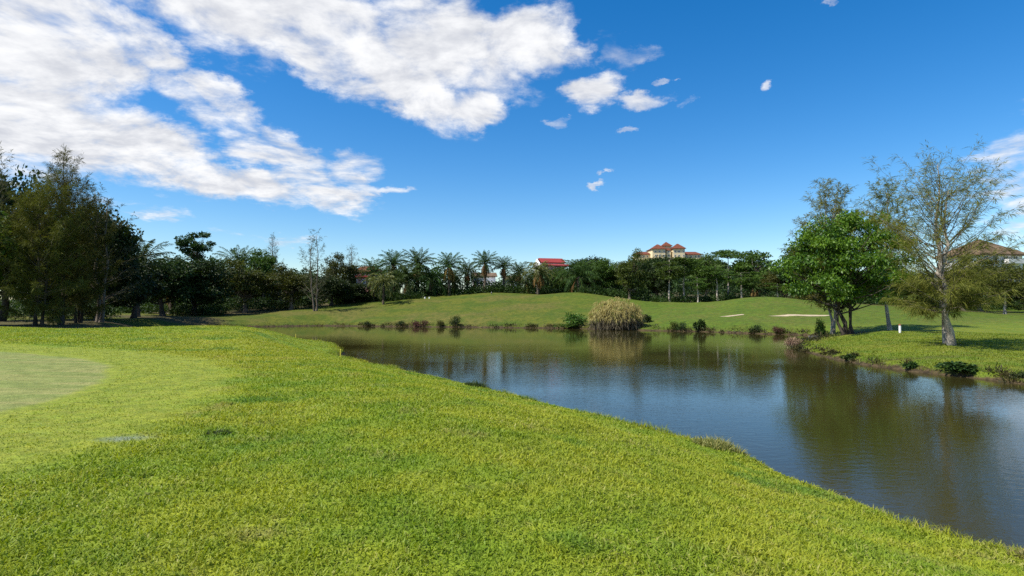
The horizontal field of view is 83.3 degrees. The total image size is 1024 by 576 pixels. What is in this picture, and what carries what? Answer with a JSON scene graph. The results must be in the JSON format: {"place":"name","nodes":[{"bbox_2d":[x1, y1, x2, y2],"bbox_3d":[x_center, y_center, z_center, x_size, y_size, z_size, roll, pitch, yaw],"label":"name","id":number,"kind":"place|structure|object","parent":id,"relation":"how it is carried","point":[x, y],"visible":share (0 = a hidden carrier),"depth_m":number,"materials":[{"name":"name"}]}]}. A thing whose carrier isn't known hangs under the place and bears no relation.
{"place":"outdoors","nodes":[
{"label":"outdoors","id":0,"kind":"place"},
{"bbox_2d":[0,267,1023,575],"bbox_3d":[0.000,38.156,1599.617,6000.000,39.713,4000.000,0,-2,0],"label":"ground","id":1,"kind":"structure","parent":0,"point":[42,377],"depth_m":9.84,"materials":[{"name":"plant"}]},
{"bbox_2d":[0,211,22,278],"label":"broadleaf tree","id":2,"kind":"object","parent":1,"relation":"on","point":[7,248],"visible":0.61,"depth_m":53.26,"materials":[{"name":"green plant"}]},
{"bbox_2d":[0,140,25,285],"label":"casuarina tree","id":3,"kind":"object","parent":1,"relation":"on","point":[1,182],"visible":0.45,"depth_m":63.65,"materials":[{"name":"green plant"}]},
{"bbox_2d":[0,164,54,320],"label":"broadleaf tree","id":4,"kind":"object","parent":1,"relation":"on","point":[21,189],"visible":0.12,"depth_m":66.30,"materials":[{"name":"green plant"}]},
{"bbox_2d":[0,166,93,326],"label":"casuarina tree","id":5,"kind":"object","parent":1,"relation":"on","point":[42,305],"visible":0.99,"depth_m":53.43,"materials":[{"name":"green plant"}]},
{"bbox_2d":[12,145,114,324],"bbox_3d":[-44.901,-5.389,57.037,8.199,18.481,8.026,-1,-2,17],"label":"casuarina tree","id":6,"kind":"object","parent":1,"relation":"on","point":[63,179],"visible":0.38,"depth_m":57.22,"materials":[{"name":"green plant"}]},
{"bbox_2d":[0,267,130,317],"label":"broadleaf tree","id":7,"kind":"object","parent":1,"relation":"on","point":[42,281],"visible":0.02,"depth_m":69.56,"materials":[{"name":"green plant"}]},
{"bbox_2d":[28,165,122,322],"bbox_3d":[-45.657,-4.380,61.134,8.734,17.112,9.245,-1,-2,35],"label":"casuarina tree","id":8,"kind":"object","parent":1,"relation":"on","point":[93,295],"visible":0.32,"depth_m":61.24,"materials":[{"name":"green plant"}]},
{"bbox_2d":[61,200,153,320],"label":"broadleaf tree","id":9,"kind":"object","parent":1,"relation":"on","point":[126,239],"visible":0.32,"depth_m":68.80,"materials":[{"name":"green plant"}]},
{"bbox_2d":[78,181,150,321],"bbox_3d":[-45.265,-3.995,64.657,9.297,16.137,10.287,1,-2,-16],"label":"casuarina tree","id":10,"kind":"object","parent":1,"relation":"on","point":[101,317],"visible":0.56,"depth_m":63.91,"materials":[{"name":"green plant"}]},
{"bbox_2d":[105,256,166,317],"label":"broadleaf tree","id":11,"kind":"object","parent":1,"relation":"on","point":[157,287],"visible":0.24,"depth_m":80.00,"materials":[{"name":"green plant"}]},
{"bbox_2d":[130,239,183,316],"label":"oil palm","id":12,"kind":"object","parent":1,"relation":"on","point":[145,247],"visible":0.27,"depth_m":86.22,"materials":[{"name":"plant"}]},
{"bbox_2d":[142,255,196,315],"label":"broadleaf tree","id":13,"kind":"object","parent":1,"relation":"on","point":[180,274],"visible":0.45,"depth_m":93.45,"materials":[{"name":"green plant"}]},
{"bbox_2d":[151,254,196,314],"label":"oil palm","id":14,"kind":"object","parent":1,"relation":"on","point":[170,305],"visible":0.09,"depth_m":99.61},
{"bbox_2d":[173,230,216,261],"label":"broadleaf tree","id":15,"kind":"object","parent":1,"relation":"on","point":[195,250],"visible":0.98,"depth_m":106.81,"materials":[{"name":"green plant"}]},
{"bbox_2d":[162,254,237,315],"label":"broadleaf tree","id":16,"kind":"object","parent":1,"relation":"on","point":[208,290],"visible":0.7,"depth_m":98.88,"materials":[{"name":"green plant"}]},
{"bbox_2d":[193,255,228,304],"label":"oil palm","id":17,"kind":"object","parent":1,"relation":"on","point":[219,265],"visible":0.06,"depth_m":114.16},
{"bbox_2d":[202,427,231,435],"bbox_3d":[-3.724,1.812,7.293,0.421,0.104,0.303,0,-2,0],"label":"grass tuft","id":18,"kind":"object","parent":1,"relation":"on","point":[219,431],"visible":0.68,"depth_m":7.29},
{"bbox_2d":[212,245,254,297],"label":"oil palm","id":19,"kind":"object","parent":1,"relation":"on","point":[241,257],"visible":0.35,"depth_m":123.11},
{"bbox_2d":[215,258,279,312],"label":"broadleaf tree","id":20,"kind":"object","parent":1,"relation":"on","point":[254,287],"visible":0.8,"depth_m":107.16,"materials":[{"name":"green plant"}]},
{"bbox_2d":[244,248,279,301],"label":"broadleaf tree","id":21,"kind":"object","parent":1,"relation":"on","point":[260,260],"visible":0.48,"depth_m":121.09,"materials":[{"name":"green plant"}]},
{"bbox_2d":[267,234,283,294],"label":"casuarina tree","id":22,"kind":"object","parent":1,"relation":"on","point":[272,248],"visible":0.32,"depth_m":126.21,"materials":[{"name":"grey plant"}]},
{"bbox_2d":[262,262,315,309],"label":"broadleaf tree","id":23,"kind":"object","parent":1,"relation":"on","point":[292,283],"visible":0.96,"depth_m":108.70,"materials":[{"name":"green plant"}]},
{"bbox_2d":[296,228,337,310],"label":"casuarina tree","id":24,"kind":"object","parent":1,"relation":"on","point":[316,285],"visible":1,"depth_m":105.10,"materials":[{"name":"grey plant"}]},
{"bbox_2d":[310,274,354,305],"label":"broadleaf tree","id":25,"kind":"object","parent":1,"relation":"on","point":[337,286],"visible":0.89,"depth_m":112.29,"materials":[{"name":"green plant"}]},
{"bbox_2d":[323,252,366,283],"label":"broadleaf tree","id":26,"kind":"object","parent":1,"relation":"on","point":[347,272],"visible":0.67,"depth_m":118.54,"materials":[{"name":"green plant"}]},
{"bbox_2d":[344,245,362,282],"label":"casuarina tree","id":27,"kind":"object","parent":1,"relation":"on","point":[351,250],"visible":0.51,"depth_m":124.33,"materials":[{"name":"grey plant"}]},
{"bbox_2d":[341,282,373,302],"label":"broadleaf tree","id":28,"kind":"object","parent":1,"relation":"on","point":[357,289],"visible":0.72,"depth_m":115.72,"materials":[{"name":"green plant"}]},
{"bbox_2d":[353,266,380,291],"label":"pink house","id":29,"kind":"structure","parent":1,"relation":"on","point":[362,278],"depth_m":140.14,"materials":[{"name":"ceramic"}]},
{"bbox_2d":[362,275,380,301],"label":"young palm","id":30,"kind":"object","parent":1,"relation":"on","point":[370,290],"visible":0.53,"depth_m":116.57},
{"bbox_2d":[355,257,391,289],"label":"oil palm","id":31,"kind":"object","parent":1,"relation":"on","point":[371,267],"visible":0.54,"depth_m":127.32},
{"bbox_2d":[368,271,399,304],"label":"young palm","id":32,"kind":"object","parent":1,"relation":"on","point":[381,280],"visible":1,"depth_m":112.73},
{"bbox_2d":[374,249,412,293],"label":"oil palm","id":33,"kind":"object","parent":1,"relation":"on","point":[392,262],"visible":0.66,"depth_m":125.65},
{"bbox_2d":[375,265,415,293],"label":"oil palm","id":34,"kind":"object","parent":1,"relation":"on","point":[395,286],"visible":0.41,"depth_m":122.21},
{"bbox_2d":[385,264,434,297],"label":"oil palm","id":35,"kind":"object","parent":1,"relation":"on","point":[404,277],"visible":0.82,"depth_m":119.95,"materials":[{"name":"plant"}]},
{"bbox_2d":[396,247,439,287],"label":"oil palm","id":36,"kind":"object","parent":1,"relation":"on","point":[417,258],"visible":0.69,"depth_m":123.78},
{"bbox_2d":[408,320,430,326],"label":"shrub","id":37,"kind":"object","parent":1,"relation":"on","point":[416,324],"visible":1,"depth_m":90.36,"materials":[{"name":"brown plant"}]},
{"bbox_2d":[408,264,447,295],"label":"oil palm","id":38,"kind":"object","parent":1,"relation":"on","point":[430,284],"visible":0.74,"depth_m":121.74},
{"bbox_2d":[436,320,443,326],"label":"shrub","id":39,"kind":"object","parent":1,"relation":"on","point":[441,322],"visible":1,"depth_m":89.73,"materials":[{"name":"green plant"}]},
{"bbox_2d":[431,252,469,295],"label":"oil palm","id":40,"kind":"object","parent":1,"relation":"on","point":[449,264],"visible":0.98,"depth_m":121.64,"materials":[{"name":"plant"}]},
{"bbox_2d":[437,271,469,294],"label":"oil palm","id":41,"kind":"object","parent":1,"relation":"on","point":[454,284],"visible":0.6,"depth_m":124.77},
{"bbox_2d":[449,314,460,326],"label":"shrub","id":42,"kind":"object","parent":1,"relation":"on","point":[455,321],"visible":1,"depth_m":89.63,"materials":[{"name":"green plant"}]},
{"bbox_2d":[453,259,482,288],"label":"oil palm","id":43,"kind":"object","parent":1,"relation":"on","point":[473,272],"visible":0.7,"depth_m":127.64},
{"bbox_2d":[464,272,488,292],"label":"oil palm","id":44,"kind":"object","parent":1,"relation":"on","point":[475,282],"visible":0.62,"depth_m":129.64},
{"bbox_2d":[464,380,489,388],"bbox_3d":[-1.162,3.473,20.300,1.141,0.664,0.953,0,-2,0],"label":"grass tuft","id":45,"kind":"object","parent":1,"relation":"on","point":[473,383],"visible":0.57,"depth_m":20.18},
{"bbox_2d":[474,273,496,288],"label":"white house","id":46,"kind":"structure","parent":1,"relation":"on","point":[491,277],"depth_m":150.32,"materials":[{"name":"paint"}]},
{"bbox_2d":[469,250,502,292],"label":"oil palm","id":47,"kind":"object","parent":1,"relation":"on","point":[485,268],"visible":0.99,"depth_m":122.90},
{"bbox_2d":[490,256,516,285],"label":"oil palm","id":48,"kind":"object","parent":1,"relation":"on","point":[503,271],"visible":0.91,"depth_m":124.90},
{"bbox_2d":[496,273,524,287],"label":"oil palm","id":49,"kind":"object","parent":1,"relation":"on","point":[508,282],"visible":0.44,"depth_m":130.61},
{"bbox_2d":[0,283,1023,319],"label":"undergrowth","id":50,"kind":"object","parent":1,"relation":"on","point":[185,308],"visible":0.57,"depth_m":113.30,"materials":[{"name":"green plant"}]},
{"bbox_2d":[0,256,1023,304],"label":"woods","id":51,"kind":"object","parent":1,"relation":"on","point":[677,286],"visible":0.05,"depth_m":143.18,"materials":[{"name":"green plant"}]},
{"bbox_2d":[507,261,531,283],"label":"oil palm","id":52,"kind":"object","parent":1,"relation":"on","point":[516,266],"visible":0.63,"depth_m":127.93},
{"bbox_2d":[510,271,536,292],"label":"oil palm","id":53,"kind":"object","parent":1,"relation":"on","point":[529,280],"visible":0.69,"depth_m":123.68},
{"bbox_2d":[519,394,540,402],"bbox_3d":[0.741,3.596,17.605,1.253,0.776,0.866,0,-2,0],"label":"grass tuft","id":54,"kind":"object","parent":1,"relation":"on","point":[526,397],"visible":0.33,"depth_m":17.53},
{"bbox_2d":[521,261,555,294],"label":"oil palm","id":55,"kind":"object","parent":1,"relation":"on","point":[538,277],"visible":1,"depth_m":119.69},
{"bbox_2d":[534,258,569,270],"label":"red roofed house","id":56,"kind":"structure","parent":1,"relation":"on","point":[556,262],"depth_m":168.69,"materials":[{"name":"white paint"}]},
{"bbox_2d":[547,268,568,287],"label":"broadleaf tree","id":57,"kind":"object","parent":1,"relation":"on","point":[552,269],"visible":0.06,"depth_m":145.73,"materials":[{"name":"green plant"}]},
{"bbox_2d":[549,270,573,288],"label":"broadleaf tree","id":58,"kind":"object","parent":1,"relation":"on","point":[557,282],"visible":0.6,"depth_m":123.37,"materials":[{"name":"green plant"}]},
{"bbox_2d":[552,323,582,327],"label":"shrub","id":59,"kind":"object","parent":1,"relation":"on","point":[569,325],"visible":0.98,"depth_m":83.52,"materials":[{"name":"green plant"}]},
{"bbox_2d":[562,312,587,324],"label":"shrub","id":60,"kind":"object","parent":1,"relation":"on","point":[573,318],"visible":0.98,"depth_m":84.02,"materials":[{"name":"green plant"}]},
{"bbox_2d":[552,258,603,292],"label":"oil palm","id":61,"kind":"object","parent":1,"relation":"on","point":[578,267],"visible":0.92,"depth_m":116.66,"materials":[{"name":"plant"}]},
{"bbox_2d":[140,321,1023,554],"bbox_3d":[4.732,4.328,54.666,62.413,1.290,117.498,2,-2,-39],"label":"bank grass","id":62,"kind":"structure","parent":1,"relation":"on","point":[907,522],"depth_m":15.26,"materials":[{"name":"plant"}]},
{"bbox_2d":[566,255,609,286],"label":"broadleaf tree","id":63,"kind":"object","parent":1,"relation":"on","point":[589,262],"visible":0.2,"depth_m":130.68,"materials":[{"name":"green plant"}]},
{"bbox_2d":[588,257,621,295],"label":"broadleaf tree","id":64,"kind":"object","parent":1,"relation":"on","point":[608,278],"visible":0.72,"depth_m":118.50,"materials":[{"name":"green plant"}]},
{"bbox_2d":[612,248,650,298],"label":"broadleaf tree","id":65,"kind":"object","parent":1,"relation":"on","point":[629,275],"visible":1,"depth_m":114.12,"materials":[{"name":"green plant"}]},
{"bbox_2d":[643,314,651,321],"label":"shrub","id":66,"kind":"object","parent":1,"relation":"on","point":[648,318],"visible":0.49,"depth_m":81.20,"materials":[{"name":"green plant"}]},
{"bbox_2d":[637,253,676,296],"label":"broadleaf tree","id":67,"kind":"object","parent":1,"relation":"on","point":[655,283],"visible":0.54,"depth_m":122.83,"materials":[{"name":"green plant"}]},
{"bbox_2d":[635,242,702,259],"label":"hotel","id":68,"kind":"structure","parent":1,"relation":"on","point":[669,251],"depth_m":444.66,"materials":[{"name":"paint"}]},
{"bbox_2d":[652,256,688,301],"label":"umbrella tree","id":69,"kind":"object","parent":1,"relation":"on","point":[663,275],"visible":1,"depth_m":112.14,"materials":[{"name":"green plant"}]},
{"bbox_2d":[318,321,1023,382],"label":"bank weeds","id":70,"kind":"object","parent":1,"relation":"on","point":[800,348],"visible":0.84,"depth_m":46.00,"materials":[{"name":"plant"}]},
{"bbox_2d":[669,321,678,329],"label":"shrub","id":71,"kind":"object","parent":1,"relation":"on","point":[672,324],"visible":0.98,"depth_m":74.64,"materials":[{"name":"green plant"}]},
{"bbox_2d":[675,321,687,330],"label":"shrub","id":72,"kind":"object","parent":1,"relation":"on","point":[681,326],"visible":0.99,"depth_m":74.20,"materials":[{"name":"green plant"}]},
{"bbox_2d":[663,257,705,302],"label":"umbrella tree","id":73,"kind":"object","parent":1,"relation":"on","point":[690,261],"visible":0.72,"depth_m":113.99,"materials":[{"name":"green plant"}]},
{"bbox_2d":[684,276,709,301],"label":"umbrella tree","id":74,"kind":"object","parent":1,"relation":"on","point":[701,286],"visible":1,"depth_m":109.81,"materials":[{"name":"green plant"}]},
{"bbox_2d":[693,319,706,330],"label":"shrub","id":75,"kind":"object","parent":1,"relation":"on","point":[701,324],"visible":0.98,"depth_m":72.86,"materials":[{"name":"green plant"}]},
{"bbox_2d":[686,252,724,295],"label":"broadleaf tree","id":76,"kind":"object","parent":1,"relation":"on","point":[709,259],"visible":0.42,"depth_m":123.10,"materials":[{"name":"green plant"}]},
{"bbox_2d":[699,265,734,300],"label":"umbrella tree","id":77,"kind":"object","parent":1,"relation":"on","point":[709,273],"visible":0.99,"depth_m":111.74,"materials":[{"name":"green plant"}]},
{"bbox_2d":[688,433,750,455],"bbox_3d":[4.135,3.172,11.390,1.250,0.637,1.070,0,-2,0],"label":"grass tuft","id":78,"kind":"object","parent":1,"relation":"on","point":[711,443],"visible":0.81,"depth_m":11.23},
{"bbox_2d":[710,249,748,294],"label":"umbrella tree","id":79,"kind":"object","parent":1,"relation":"on","point":[728,254],"visible":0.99,"depth_m":127.31,"materials":[{"name":"green plant"}]},
{"bbox_2d":[723,271,765,297],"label":"umbrella tree","id":80,"kind":"object","parent":1,"relation":"on","point":[743,279],"visible":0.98,"depth_m":109.45,"materials":[{"name":"green plant"}]},
{"bbox_2d":[729,250,773,294],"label":"broadleaf tree","id":81,"kind":"object","parent":1,"relation":"on","point":[754,262],"visible":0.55,"depth_m":125.52,"materials":[{"name":"green plant"}]},
{"bbox_2d":[744,281,762,296],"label":"fan palm","id":82,"kind":"object","parent":1,"relation":"on","point":[754,291],"visible":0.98,"depth_m":107.77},
{"bbox_2d":[749,324,762,332],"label":"shrub","id":83,"kind":"object","parent":1,"relation":"on","point":[757,327],"visible":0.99,"depth_m":67.42,"materials":[{"name":"green plant"}]},
{"bbox_2d":[756,269,790,297],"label":"broadleaf tree","id":84,"kind":"object","parent":1,"relation":"on","point":[772,278],"visible":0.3,"depth_m":117.68,"materials":[{"name":"green plant"}]},
{"bbox_2d":[763,283,789,296],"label":"broadleaf tree","id":85,"kind":"object","parent":1,"relation":"on","point":[775,287],"visible":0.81,"depth_m":106.90,"materials":[{"name":"green plant"}]},
{"bbox_2d":[770,326,786,331],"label":"shrub","id":86,"kind":"object","parent":1,"relation":"on","point":[774,329],"visible":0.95,"depth_m":65.61,"materials":[{"name":"green plant"}]},
{"bbox_2d":[770,244,812,298],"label":"broadleaf tree","id":87,"kind":"object","parent":1,"relation":"on","point":[783,278],"visible":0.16,"depth_m":112.62,"materials":[{"name":"green plant"}]},
{"bbox_2d":[784,336,802,347],"bbox_3d":[21.689,4.231,44.355,1.293,1.076,1.219,1,-2,-31],"label":"shrub","id":88,"kind":"object","parent":1,"relation":"on","point":[792,342],"visible":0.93,"depth_m":44.34,"materials":[{"name":"brown plant"}]},
{"bbox_2d":[776,314,828,315],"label":"sand bunker","id":89,"kind":"object","parent":1,"relation":"on","point":[800,315],"visible":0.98,"depth_m":77.70},
{"bbox_2d":[815,317,825,334],"bbox_3d":[30.283,3.912,56.481,1.079,2.300,1.068,1,-2,-17],"label":"shrub","id":90,"kind":"object","parent":1,"relation":"on","point":[820,327],"visible":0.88,"depth_m":56.27,"materials":[{"name":"green plant"}]},
{"bbox_2d":[775,177,900,333],"bbox_3d":[31.369,-3.425,57.364,10.862,16.463,12.455,0,-2,6],"label":"casuarina tree","id":91,"kind":"object","parent":1,"relation":"on","point":[836,202],"visible":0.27,"depth_m":57.36,"materials":[{"name":"green plant"}]},
{"bbox_2d":[766,209,918,334],"bbox_3d":[30.843,-1.577,55.056,12.323,12.708,14.550,-1,-2,23],"label":"broadleaf tree","id":92,"kind":"object","parent":1,"relation":"on","point":[834,280],"visible":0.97,"depth_m":52.40,"materials":[{"name":"green plant"}]},
{"bbox_2d":[839,354,856,360],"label":"shrub","id":93,"kind":"object","parent":1,"relation":"on","point":[846,356],"visible":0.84,"depth_m":32.73,"materials":[{"name":"green plant"}]},
{"bbox_2d":[854,174,935,329],"bbox_3d":[37.774,-3.603,58.714,9.434,16.189,9.237,1,-2,-25],"label":"casuarina tree","id":94,"kind":"object","parent":1,"relation":"on","point":[884,203],"visible":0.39,"depth_m":58.19,"materials":[{"name":"green plant"}]},
{"bbox_2d":[877,269,924,304],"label":"broadleaf tree","id":95,"kind":"object","parent":1,"relation":"on","point":[907,294],"visible":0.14,"depth_m":107.39,"materials":[{"name":"green plant"}]},
{"bbox_2d":[902,361,918,368],"bbox_3d":[19.271,3.764,27.903,0.780,0.488,0.651,-1,-2,18],"label":"shrub","id":96,"kind":"object","parent":1,"relation":"on","point":[911,365],"visible":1,"depth_m":27.80,"materials":[{"name":"green plant"}]},
{"bbox_2d":[909,272,942,306],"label":"broadleaf tree","id":97,"kind":"object","parent":1,"relation":"on","point":[932,276],"visible":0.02,"depth_m":105.25,"materials":[{"name":"green plant"}]},
{"bbox_2d":[852,133,1023,345],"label":"casuarina tree","id":98,"kind":"object","parent":1,"relation":"on","point":[947,298],"visible":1,"depth_m":35.20,"materials":[{"name":"green plant"}]},
{"bbox_2d":[933,360,977,373],"bbox_3d":[20.101,3.571,26.036,1.546,0.603,1.854,-1,-2,20],"label":"shrub","id":99,"kind":"object","parent":1,"relation":"on","point":[959,366],"visible":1,"depth_m":25.66,"materials":[{"name":"green plant"}]},
{"bbox_2d":[944,255,982,310],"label":"broadleaf tree","id":100,"kind":"object","parent":1,"relation":"on","point":[967,270],"visible":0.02,"depth_m":95.78,"materials":[{"name":"green plant"}]},
{"bbox_2d":[936,239,1023,295],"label":"brown roofed house","id":101,"kind":"structure","parent":1,"relation":"on","point":[1009,254],"depth_m":118.59,"materials":[{"name":"white paint"}]},
{"bbox_2d":[971,257,1013,310],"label":"broadleaf tree","id":102,"kind":"object","parent":1,"relation":"on","point":[994,259],"visible":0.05,"depth_m":99.12,"materials":[{"name":"green plant"}]},
{"bbox_2d":[967,266,1023,313],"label":"umbrella tree","id":103,"kind":"object","parent":1,"relation":"on","point":[1015,276],"visible":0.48,"depth_m":84.25,"materials":[{"name":"green plant"}]},
{"bbox_2d":[995,265,1023,309],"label":"broadleaf tree","id":104,"kind":"object","parent":1,"relation":"on","point":[1017,298],"visible":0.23,"depth_m":100.79,"materials":[{"name":"green plant"}]},
{"bbox_2d":[1005,544,1023,559],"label":"grass tuft","id":105,"kind":"object","parent":1,"relation":"on","point":[1021,551],"visible":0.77,"depth_m":6.33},
{"bbox_2d":[1009,370,1023,378],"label":"shrub","id":106,"kind":"object","parent":1,"relation":"on","point":[1021,375],"visible":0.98,"depth_m":23.57,"materials":[{"name":"green plant"}]},
{"bbox_2d":[0,0,1023,299],"label":"sky","id":107,"kind":"structure","parent":0,"point":[521,131],"materials":[{"name":"blue"}]},
{"bbox_2d":[255,326,1023,550],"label":"pond water","id":108,"kind":"structure","parent":0,"point":[940,451],"depth_m":19.36,"materials":[{"name":"liquid"}]},
{"bbox_2d":[588,296,645,329],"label":"clump","id":109,"kind":"object","parent":108,"relation":"in","point":[623,318],"visible":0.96,"depth_m":77.81,"materials":[{"name":"yellow plant"}]}
]}

